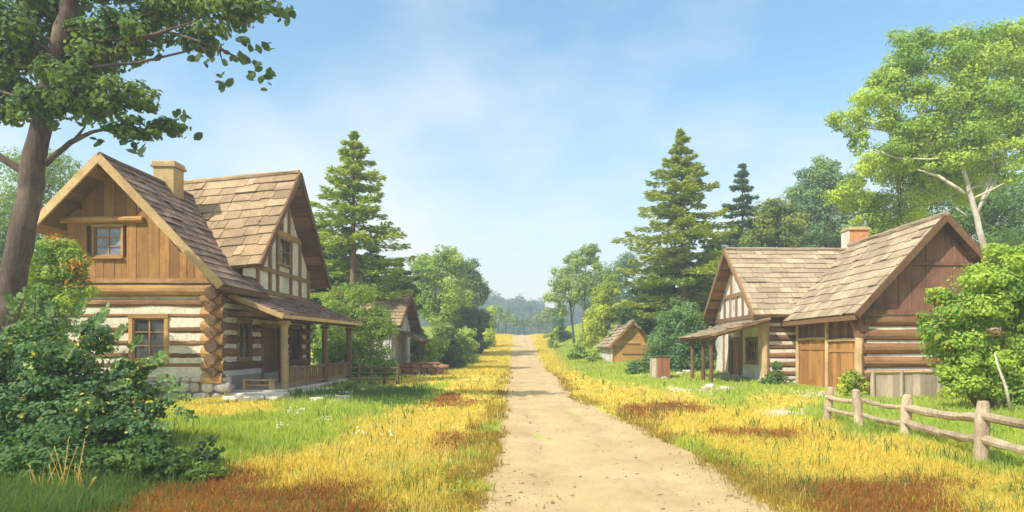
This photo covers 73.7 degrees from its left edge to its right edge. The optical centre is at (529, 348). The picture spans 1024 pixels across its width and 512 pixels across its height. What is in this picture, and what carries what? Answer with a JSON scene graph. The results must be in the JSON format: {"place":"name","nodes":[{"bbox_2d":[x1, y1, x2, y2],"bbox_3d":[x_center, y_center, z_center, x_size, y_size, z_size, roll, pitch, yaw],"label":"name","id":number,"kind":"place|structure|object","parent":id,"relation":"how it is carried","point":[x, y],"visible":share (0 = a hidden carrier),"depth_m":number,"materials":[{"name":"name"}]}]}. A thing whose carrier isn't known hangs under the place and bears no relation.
{"place":"outdoors","nodes":[
{"label":"outdoors","id":0,"kind":"place"},
{"bbox_2d":[417,308,576,333],"bbox_3d":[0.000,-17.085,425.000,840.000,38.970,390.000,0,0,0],"label":"wooded hill","id":1,"kind":"structure","parent":0,"point":[496,321],"depth_m":334.56,"materials":[{"name":"green plant"}]},
{"bbox_2d":[48,280,666,334],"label":"forest","id":2,"kind":"object","parent":1,"relation":"on","point":[522,308],"visible":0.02,"depth_m":337.83,"materials":[{"name":"green plant"}]},
{"bbox_2d":[0,0,1023,318],"label":"sky","id":3,"kind":"structure","parent":0,"point":[517,135],"materials":[{"name":"blue"}]},
{"bbox_2d":[16,326,1023,511],"bbox_3d":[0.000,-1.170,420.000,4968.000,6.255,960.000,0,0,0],"label":"ground","id":4,"kind":"structure","parent":0,"point":[601,409],"depth_m":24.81,"materials":[{"name":"green plant"}]},
{"bbox_2d":[28,465,56,488],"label":"dry stalks","id":5,"kind":"object","parent":4,"relation":"on","point":[39,477],"visible":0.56,"depth_m":8.19,"materials":[{"name":"plant"}]},
{"bbox_2d":[0,146,86,367],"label":"broadleaf tree","id":6,"kind":"object","parent":4,"relation":"on","point":[6,203],"visible":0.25,"depth_m":45.59,"materials":[{"name":"green plant"}]},
{"bbox_2d":[0,423,115,479],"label":"bush","id":7,"kind":"object","parent":4,"relation":"on","point":[31,449],"visible":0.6,"depth_m":9.09,"materials":[{"name":"green plant"}]},
{"bbox_2d":[18,233,102,342],"bbox_3d":[-16.509,-0.895,23.278,3.699,6.126,2.751,0,0,0],"label":"sapling","id":8,"kind":"object","parent":4,"relation":"on","point":[63,260],"visible":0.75,"depth_m":23.15,"materials":[{"name":"green plant"}]},
{"bbox_2d":[47,437,84,487],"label":"dry stalks","id":9,"kind":"object","parent":4,"relation":"on","point":[65,464],"visible":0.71,"depth_m":8.24,"materials":[{"name":"plant"}]},
{"bbox_2d":[74,463,94,493],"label":"dry stalks","id":10,"kind":"object","parent":4,"relation":"on","point":[81,477],"visible":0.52,"depth_m":8.36,"materials":[{"name":"plant"}]},
{"bbox_2d":[0,287,197,452],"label":"dark bush","id":11,"kind":"object","parent":4,"relation":"on","point":[119,403],"visible":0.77,"depth_m":11.88,"materials":[{"name":"green plant"}]},
{"bbox_2d":[75,430,188,480],"bbox_3d":[-5.673,1.631,9.761,1.697,0.870,1.368,0,0,0],"label":"bush","id":12,"kind":"object","parent":4,"relation":"on","point":[142,453],"visible":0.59,"depth_m":9.51,"materials":[{"name":"green plant"}]},
{"bbox_2d":[0,0,296,389],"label":"leaning oak","id":13,"kind":"object","parent":4,"relation":"on","point":[77,56],"visible":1,"depth_m":19.78,"materials":[{"name":"green plant"}]},
{"bbox_2d":[24,274,311,333],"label":"back woods","id":14,"kind":"object","parent":4,"relation":"on","point":[56,317],"depth_m":90.57,"materials":[{"name":"green plant"}]},
{"bbox_2d":[148,446,231,481],"bbox_3d":[-4.894,1.729,9.936,1.142,0.652,1.122,0,0,-17],"label":"bush","id":15,"kind":"object","parent":4,"relation":"on","point":[210,468],"visible":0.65,"depth_m":9.66,"materials":[{"name":"green plant"}]},
{"bbox_2d":[36,152,362,399],"bbox_3d":[-13.395,-3.291,32.668,10.420,10.782,15.167,0,0,0],"label":"farmhouse","id":16,"kind":"object","parent":4,"relation":"on","point":[207,284],"visible":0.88,"depth_m":26.86,"materials":[{"name":"wood"}]},
{"bbox_2d":[91,224,124,258],"bbox_3d":[-16.140,-4.097,26.131,1.283,1.334,0.245,0,0,0],"label":"window","id":17,"kind":"structure","parent":16,"relation":"in","point":[108,240],"depth_m":26.18,"materials":[{"name":"clear glass"}]},
{"bbox_2d":[128,314,169,364],"bbox_3d":[-14.591,-0.361,26.169,1.674,1.945,0.262,0,0,0],"label":"window","id":18,"kind":"structure","parent":16,"relation":"in","point":[155,332],"depth_m":26.27,"materials":[{"name":"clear glass"}]},
{"bbox_2d":[236,318,255,363],"bbox_3d":[-12.069,-0.329,28.998,0.265,1.884,1.652,0,0,0],"label":"window","id":19,"kind":"structure","parent":16,"relation":"in","point":[245,346],"depth_m":29.20,"materials":[{"name":"clear glass"}]},
{"bbox_2d":[241,379,275,389],"bbox_3d":[-10.975,1.445,27.730,1.250,0.410,0.460,0,0,0],"label":"porch bench","id":20,"kind":"object","parent":16,"relation":"on","point":[246,384],"visible":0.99,"depth_m":27.57,"materials":[{"name":"brown wood"}]},
{"bbox_2d":[261,323,280,383],"bbox_3d":[-12.115,0.235,32.030,0.210,2.770,2.420,0,0,0],"label":"door","id":21,"kind":"structure","parent":16,"relation":"in","point":[270,335],"depth_m":32.03,"materials":[{"name":"wood"}]},
{"bbox_2d":[280,235,292,268],"bbox_3d":[-11.900,-4.706,33.351,0.204,1.455,1.644,0,0,0],"label":"window","id":22,"kind":"structure","parent":16,"relation":"in","point":[285,243],"depth_m":33.50,"materials":[{"name":"clear glass"}]},
{"bbox_2d":[289,325,304,363],"bbox_3d":[-12.070,-0.230,35.351,0.267,1.983,1.953,0,0,0],"label":"window","id":23,"kind":"structure","parent":16,"relation":"in","point":[296,335],"depth_m":35.59,"materials":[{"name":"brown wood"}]},
{"bbox_2d":[187,434,224,464],"bbox_3d":[-4.691,1.598,9.896,0.575,0.718,0.128,0,0,0],"label":"leafy sprig","id":24,"kind":"object","parent":4,"relation":"on","point":[207,455],"visible":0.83,"depth_m":9.89,"materials":[{"name":"green plant"}]},
{"bbox_2d":[236,398,252,400],"bbox_3d":[-10.204,1.862,24.524,0.622,0.200,0.437,0,0,0],"label":"flat stone","id":25,"kind":"object","parent":4,"relation":"on","point":[249,399],"visible":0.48,"depth_m":24.37,"materials":[{"name":"grey stone"}]},
{"bbox_2d":[310,225,350,364],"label":"dark conifer","id":26,"kind":"object","parent":4,"relation":"on","point":[313,331],"visible":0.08,"depth_m":51.71,"materials":[{"name":"green plant"}]},
{"bbox_2d":[340,395,349,398],"bbox_3d":[-6.886,1.861,25.901,0.596,0.200,0.414,0,0,0],"label":"flat stone","id":27,"kind":"object","parent":4,"relation":"on","point":[344,396],"visible":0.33,"depth_m":25.76,"materials":[{"name":"grey stone"}]},
{"bbox_2d":[310,244,382,343],"bbox_3d":[-15.681,-3.757,55.872,7.645,11.051,7.585,0,0,0],"label":"dark conifer","id":28,"kind":"object","parent":4,"relation":"on","point":[349,253],"visible":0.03,"depth_m":55.51,"materials":[{"name":"green plant"}]},
{"bbox_2d":[311,282,401,377],"bbox_3d":[-10.432,-1.085,40.976,5.713,5.937,3.881,0,0,0],"label":"round bush","id":29,"kind":"object","parent":4,"relation":"on","point":[361,353],"visible":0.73,"depth_m":40.57,"materials":[{"name":"green plant"}]},
{"bbox_2d":[310,131,417,307],"bbox_3d":[-11.373,-6.414,46.227,7.567,16.536,7.169,0,0,-30],"label":"spruce tree","id":30,"kind":"object","parent":4,"relation":"on","point":[349,237],"visible":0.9,"depth_m":45.70,"materials":[{"name":"green plant"}]},
{"bbox_2d":[310,246,418,307],"bbox_3d":[-12.955,-3.070,52.011,9.367,9.882,5.154,0,0,0],"label":"broadleaf tree","id":31,"kind":"object","parent":4,"relation":"on","point":[410,285],"visible":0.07,"depth_m":51.65,"materials":[{"name":"green plant"}]},
{"bbox_2d":[347,363,399,384],"bbox_3d":[-7.631,1.283,33.498,2.548,1.198,0.184,0,0,0],"label":"paddock fence","id":32,"kind":"object","parent":4,"relation":"on","point":[371,372],"visible":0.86,"depth_m":33.42,"materials":[{"name":"wood"}]},
{"bbox_2d":[341,245,411,351],"bbox_3d":[-12.582,-3.365,54.989,7.032,10.288,7.467,0,0,0],"label":"dark conifer","id":33,"kind":"object","parent":4,"relation":"on","point":[376,255],"visible":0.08,"depth_m":54.18,"materials":[{"name":"green plant"}]},
{"bbox_2d":[328,294,431,364],"bbox_3d":[-10.260,-1.058,48.099,6.480,5.715,8.591,0,0,0],"label":"distant hut","id":34,"kind":"object","parent":4,"relation":"on","point":[406,317],"visible":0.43,"depth_m":46.82,"materials":[{"name":"brown wood"}]},
{"bbox_2d":[383,258,422,351],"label":"dark conifer","id":35,"kind":"object","parent":4,"relation":"on","point":[414,346],"visible":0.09,"depth_m":56.93,"materials":[{"name":"green plant"}]},
{"bbox_2d":[390,362,448,374],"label":"wall","id":36,"kind":"structure","parent":4,"relation":"on","point":[416,368],"depth_m":43.14,"materials":[{"name":"stone"}]},
{"bbox_2d":[410,327,428,361],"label":"bank bush","id":37,"kind":"object","parent":4,"relation":"on","point":[414,357],"visible":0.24,"depth_m":59.52,"materials":[{"name":"green plant"}]},
{"bbox_2d":[417,335,450,363],"bbox_3d":[-6.852,0.406,48.562,2.466,2.781,2.114,0,0,-42],"label":"bank bush","id":38,"kind":"object","parent":4,"relation":"on","point":[431,348],"visible":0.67,"depth_m":48.09,"materials":[{"name":"green plant"}]},
{"bbox_2d":[407,243,475,331],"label":"broadleaf tree","id":39,"kind":"object","parent":4,"relation":"on","point":[429,270],"visible":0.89,"depth_m":71.11,"materials":[{"name":"green plant"}]},
{"bbox_2d":[430,322,457,355],"bbox_3d":[-8.226,-0.613,64.021,3.214,3.867,2.515,0,0,0],"label":"bank bush","id":40,"kind":"object","parent":4,"relation":"on","point":[447,329],"visible":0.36,"depth_m":63.55,"materials":[{"name":"green plant"}]},
{"bbox_2d":[438,338,466,369],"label":"bank bush","id":41,"kind":"object","parent":4,"relation":"on","point":[452,358],"visible":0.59,"depth_m":49.64,"materials":[{"name":"green plant"}]},
{"bbox_2d":[454,326,479,362],"bbox_3d":[-5.754,-0.254,62.044,2.560,3.588,2.094,0,0,-13],"label":"bank bush","id":42,"kind":"object","parent":4,"relation":"on","point":[469,344],"visible":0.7,"depth_m":61.73,"materials":[{"name":"green plant"}]},
{"bbox_2d":[442,257,494,338],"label":"broadleaf tree","id":43,"kind":"object","parent":4,"relation":"on","point":[478,288],"visible":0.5,"depth_m":76.97,"materials":[{"name":"green plant"}]},
{"bbox_2d":[468,316,490,353],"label":"bank bush","id":44,"kind":"object","parent":4,"relation":"on","point":[479,338],"visible":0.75,"depth_m":77.60,"materials":[{"name":"green plant"}]},
{"bbox_2d":[482,305,496,346],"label":"bank bush","id":45,"kind":"object","parent":4,"relation":"on","point":[488,333],"visible":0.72,"depth_m":89.51,"materials":[{"name":"green plant"}]},
{"bbox_2d":[493,304,505,332],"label":"tree","id":46,"kind":"object","parent":4,"relation":"on","point":[499,315],"visible":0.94,"depth_m":149.58,"materials":[{"name":"green plant"}]},
{"bbox_2d":[503,308,511,333],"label":"tree","id":47,"kind":"object","parent":4,"relation":"on","point":[507,319],"visible":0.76,"depth_m":164.55,"materials":[{"name":"green plant"}]},
{"bbox_2d":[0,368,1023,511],"bbox_3d":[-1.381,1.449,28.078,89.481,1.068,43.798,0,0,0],"label":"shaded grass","id":48,"kind":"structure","parent":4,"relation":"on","point":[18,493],"depth_m":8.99,"materials":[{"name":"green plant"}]},
{"bbox_2d":[442,333,583,374],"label":"golden grass","id":49,"kind":"structure","parent":4,"relation":"on","point":[502,360],"depth_m":67.82,"materials":[{"name":"yellow plant"}]},
{"bbox_2d":[311,323,715,374],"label":"green grass","id":50,"kind":"structure","parent":4,"relation":"on","point":[602,365],"depth_m":59.59,"materials":[{"name":"green plant"}]},
{"bbox_2d":[511,313,520,334],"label":"tree","id":51,"kind":"object","parent":4,"relation":"on","point":[515,321],"visible":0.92,"depth_m":174.65,"materials":[{"name":"green plant"}]},
{"bbox_2d":[518,318,528,334],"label":"tree","id":52,"kind":"object","parent":4,"relation":"on","point":[523,323],"visible":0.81,"depth_m":189.48,"materials":[{"name":"green plant"}]},
{"bbox_2d":[28,396,1023,497],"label":"tall grass","id":53,"kind":"structure","parent":4,"relation":"on","point":[991,457],"depth_m":9.23,"materials":[{"name":"plant"}]},
{"bbox_2d":[524,316,536,334],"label":"tree","id":54,"kind":"object","parent":4,"relation":"on","point":[528,320],"visible":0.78,"depth_m":199.56,"materials":[{"name":"green plant"}]},
{"bbox_2d":[532,311,544,333],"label":"tree","id":55,"kind":"object","parent":4,"relation":"on","point":[537,318],"visible":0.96,"depth_m":179.46,"materials":[{"name":"green plant"}]},
{"bbox_2d":[275,389,806,435],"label":"wild flowers","id":56,"kind":"object","parent":4,"relation":"on","point":[390,431],"visible":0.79,"depth_m":15.01,"materials":[{"name":"white plant"}]},
{"bbox_2d":[539,307,551,332],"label":"tree","id":57,"kind":"object","parent":4,"relation":"on","point":[545,314],"visible":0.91,"depth_m":159.12,"materials":[{"name":"green plant"}]},
{"bbox_2d":[543,327,558,348],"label":"bush","id":58,"kind":"object","parent":4,"relation":"on","point":[552,344],"visible":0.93,"depth_m":87.56,"materials":[{"name":"green plant"}]},
{"bbox_2d":[549,317,557,326],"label":"tree","id":59,"kind":"object","parent":4,"relation":"on","point":[553,321],"visible":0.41,"depth_m":149.44,"materials":[{"name":"green plant"}]},
{"bbox_2d":[91,373,1021,511],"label":"rust grass","id":60,"kind":"structure","parent":4,"relation":"on","point":[876,492],"depth_m":8.77,"materials":[{"name":"orange plant"}]},
{"bbox_2d":[542,254,580,346],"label":"slender tree","id":61,"kind":"object","parent":4,"relation":"on","point":[563,286],"visible":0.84,"depth_m":83.51,"materials":[{"name":"green plant"}]},
{"bbox_2d":[551,317,571,341],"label":"bush","id":62,"kind":"object","parent":4,"relation":"on","point":[562,335],"visible":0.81,"depth_m":94.51,"materials":[{"name":"green plant"}]},
{"bbox_2d":[130,371,1023,511],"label":"golden grass","id":63,"kind":"structure","parent":4,"relation":"on","point":[909,459],"depth_m":12.14,"materials":[{"name":"yellow plant"}]},
{"bbox_2d":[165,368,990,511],"bbox_3d":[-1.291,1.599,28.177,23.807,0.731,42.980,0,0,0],"label":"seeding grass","id":64,"kind":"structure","parent":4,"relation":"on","point":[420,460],"depth_m":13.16,"materials":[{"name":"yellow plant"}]},
{"bbox_2d":[566,342,590,358],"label":"bush","id":65,"kind":"object","parent":4,"relation":"on","point":[576,352],"visible":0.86,"depth_m":65.61,"materials":[{"name":"green plant"}]},
{"bbox_2d":[155,369,1023,466],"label":"meadow grass","id":66,"kind":"structure","parent":4,"relation":"on","point":[272,432],"depth_m":17.34,"materials":[{"name":"green plant"}]},
{"bbox_2d":[570,243,610,341],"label":"slender tree","id":67,"kind":"object","parent":4,"relation":"on","point":[582,277],"visible":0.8,"depth_m":79.56,"materials":[{"name":"green plant"}]},
{"bbox_2d":[580,350,602,363],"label":"bush","id":68,"kind":"object","parent":4,"relation":"on","point":[593,354],"visible":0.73,"depth_m":59.74,"materials":[{"name":"green plant"}]},
{"bbox_2d":[170,370,1023,511],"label":"weeds","id":69,"kind":"object","parent":4,"relation":"on","point":[742,469],"visible":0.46,"depth_m":12.05,"materials":[{"name":"green plant"}]},
{"bbox_2d":[577,272,621,348],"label":"broadleaf tree","id":70,"kind":"object","parent":4,"relation":"on","point":[595,325],"visible":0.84,"depth_m":69.44,"materials":[{"name":"green plant"}]},
{"bbox_2d":[579,251,643,329],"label":"broadleaf tree","id":71,"kind":"object","parent":4,"relation":"on","point":[623,262],"visible":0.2,"depth_m":97.14,"materials":[{"name":"green plant"}]},
{"bbox_2d":[403,367,833,511],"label":"verge grass","id":72,"kind":"structure","parent":4,"relation":"on","point":[491,463],"depth_m":10.57,"materials":[{"name":"yellow plant"}]},
{"bbox_2d":[596,319,653,361],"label":"ochre shed","id":73,"kind":"structure","parent":4,"relation":"on","point":[612,348],"depth_m":55.18,"materials":[{"name":"beige"}]},
{"bbox_2d":[625,356,649,373],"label":"bush","id":74,"kind":"object","parent":4,"relation":"on","point":[637,367],"visible":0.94,"depth_m":42.82,"materials":[{"name":"green plant"}]},
{"bbox_2d":[605,267,672,340],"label":"dark conifer","id":75,"kind":"object","parent":4,"relation":"on","point":[635,292],"visible":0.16,"depth_m":59.35,"materials":[{"name":"green plant"}]},
{"bbox_2d":[650,356,670,377],"bbox_3d":[7.550,1.114,39.133,1.113,1.370,0.844,0,0,-13],"label":"wooden bin","id":76,"kind":"object","parent":4,"relation":"on","point":[659,366],"visible":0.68,"depth_m":38.77,"materials":[{"name":"brown wood"}]},
{"bbox_2d":[611,260,714,337],"bbox_3d":[11.886,-3.321,58.127,10.078,9.091,4.666,0,0,0],"label":"broadleaf tree","id":77,"kind":"object","parent":4,"relation":"on","point":[626,312],"visible":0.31,"depth_m":57.40,"materials":[{"name":"green plant"}]},
{"bbox_2d":[610,127,740,325],"bbox_3d":[11.749,-7.729,51.858,10.813,18.085,10.336,0,0,0],"label":"spruce tree","id":78,"kind":"object","parent":4,"relation":"on","point":[679,165],"visible":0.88,"depth_m":51.35,"materials":[{"name":"green plant"}]},
{"bbox_2d":[641,296,717,371],"bbox_3d":[9.954,-0.989,45.118,5.165,5.184,3.792,0,0,0],"label":"round bush","id":79,"kind":"object","parent":4,"relation":"on","point":[666,341],"visible":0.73,"depth_m":44.41,"materials":[{"name":"green plant"}]},
{"bbox_2d":[650,253,713,349],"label":"dark conifer","id":80,"kind":"object","parent":4,"relation":"on","point":[673,287],"visible":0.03,"depth_m":59.98,"materials":[{"name":"green plant"}]},
{"bbox_2d":[686,237,726,348],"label":"dark conifer","id":81,"kind":"object","parent":4,"relation":"on","point":[712,248],"visible":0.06,"depth_m":61.41,"materials":[{"name":"green plant"}]},
{"bbox_2d":[718,163,774,247],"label":"spruce tree","id":82,"kind":"object","parent":4,"relation":"on","point":[746,209],"visible":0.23,"depth_m":65.54,"materials":[{"name":"green plant"}]},
{"bbox_2d":[757,361,787,384],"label":"bush","id":83,"kind":"object","parent":4,"relation":"on","point":[775,377],"visible":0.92,"depth_m":34.11,"materials":[{"name":"green plant"}]},
{"bbox_2d":[677,227,870,382],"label":"timbered cottage","id":84,"kind":"structure","parent":4,"relation":"on","point":[756,294],"depth_m":38.13,"materials":[{"name":"beige wood"}]},
{"bbox_2d":[730,337,739,375],"bbox_3d":[12.230,0.460,40.250,0.240,2.240,1.900,0,0,0],"label":"door","id":85,"kind":"structure","parent":84,"relation":"in","point":[735,352],"depth_m":40.44,"materials":[{"name":"wood"}]},
{"bbox_2d":[743,337,757,364],"bbox_3d":[12.171,0.118,37.349,0.267,1.464,2.124,0,0,0],"label":"window","id":86,"kind":"structure","parent":84,"relation":"in","point":[751,347],"depth_m":37.50,"materials":[{"name":"clear glass"}]},
{"bbox_2d":[736,196,811,247],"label":"broadleaf tree","id":87,"kind":"object","parent":4,"relation":"on","point":[776,220],"visible":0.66,"depth_m":60.94,"materials":[{"name":"green plant"}]},
{"bbox_2d":[712,216,840,273],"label":"broadleaf tree","id":88,"kind":"object","parent":4,"relation":"on","point":[836,244],"visible":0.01,"depth_m":72.94,"materials":[{"name":"green plant"}]},
{"bbox_2d":[779,154,869,247],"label":"broadleaf tree","id":89,"kind":"object","parent":4,"relation":"on","point":[822,174],"visible":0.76,"depth_m":66.94,"materials":[{"name":"green plant"}]},
{"bbox_2d":[837,369,869,395],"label":"bush","id":90,"kind":"object","parent":4,"relation":"on","point":[850,380],"visible":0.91,"depth_m":26.64,"materials":[{"name":"green plant"}]},
{"bbox_2d":[781,211,1017,391],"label":"log barn","id":91,"kind":"structure","parent":4,"relation":"on","point":[860,304],"depth_m":27.74,"materials":[{"name":"beige wood"}]},
{"bbox_2d":[797,337,824,387],"bbox_3d":[13.676,0.646,33.025,0.208,2.429,3.253,0,0,0],"label":"door","id":92,"kind":"structure","parent":91,"relation":"in","point":[811,352],"depth_m":33.02,"materials":[{"name":"brown wood"}]},
{"bbox_2d":[826,338,854,389],"bbox_3d":[13.680,0.692,29.650,0.200,2.337,3.203,0,0,0],"label":"door","id":93,"kind":"structure","parent":91,"relation":"in","point":[841,354],"depth_m":30.14,"materials":[{"name":"brown wood"}]},
{"bbox_2d":[818,131,997,235],"bbox_3d":[25.432,-6.930,45.894,11.427,17.132,4.841,0,0,0],"label":"broadleaf tree","id":94,"kind":"object","parent":4,"relation":"on","point":[868,203],"visible":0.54,"depth_m":45.40,"materials":[{"name":"green plant"}]},
{"bbox_2d":[865,370,950,398],"bbox_3d":[15.379,1.400,25.728,5.811,1.200,0.170,0,0,-8],"label":"plank fence","id":95,"kind":"object","parent":4,"relation":"on","point":[899,383],"visible":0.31,"depth_m":25.55,"materials":[{"name":"grey wood"}]},
{"bbox_2d":[823,15,1023,251],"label":"pale birch","id":96,"kind":"object","parent":4,"relation":"on","point":[981,120],"visible":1,"depth_m":41.44,"materials":[{"name":"green plant"}]},
{"bbox_2d":[823,387,1023,460],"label":"split rail fence","id":97,"kind":"object","parent":4,"relation":"on","point":[982,417],"visible":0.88,"depth_m":12.68,"materials":[{"name":"brown wood"}]},
{"bbox_2d":[871,171,1023,257],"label":"broadleaf tree","id":98,"kind":"object","parent":4,"relation":"on","point":[996,205],"visible":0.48,"depth_m":52.79,"materials":[{"name":"green plant"}]},
{"bbox_2d":[937,385,966,399],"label":"bush","id":99,"kind":"object","parent":4,"relation":"on","point":[945,392],"visible":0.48,"depth_m":24.87,"materials":[{"name":"green plant"}]},
{"bbox_2d":[914,242,1023,410],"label":"round bush","id":100,"kind":"object","parent":4,"relation":"on","point":[984,371],"visible":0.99,"depth_m":20.10,"materials":[{"name":"green plant"}]},
{"bbox_2d":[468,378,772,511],"bbox_3d":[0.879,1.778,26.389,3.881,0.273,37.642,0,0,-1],"label":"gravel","id":101,"kind":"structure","parent":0,"point":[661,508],"depth_m":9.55,"materials":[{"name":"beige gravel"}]},
{"bbox_2d":[479,335,789,511],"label":"dirt road","id":102,"kind":"structure","parent":0,"point":[579,450],"depth_m":11.19,"materials":[{"name":"beige soil"}]}
]}

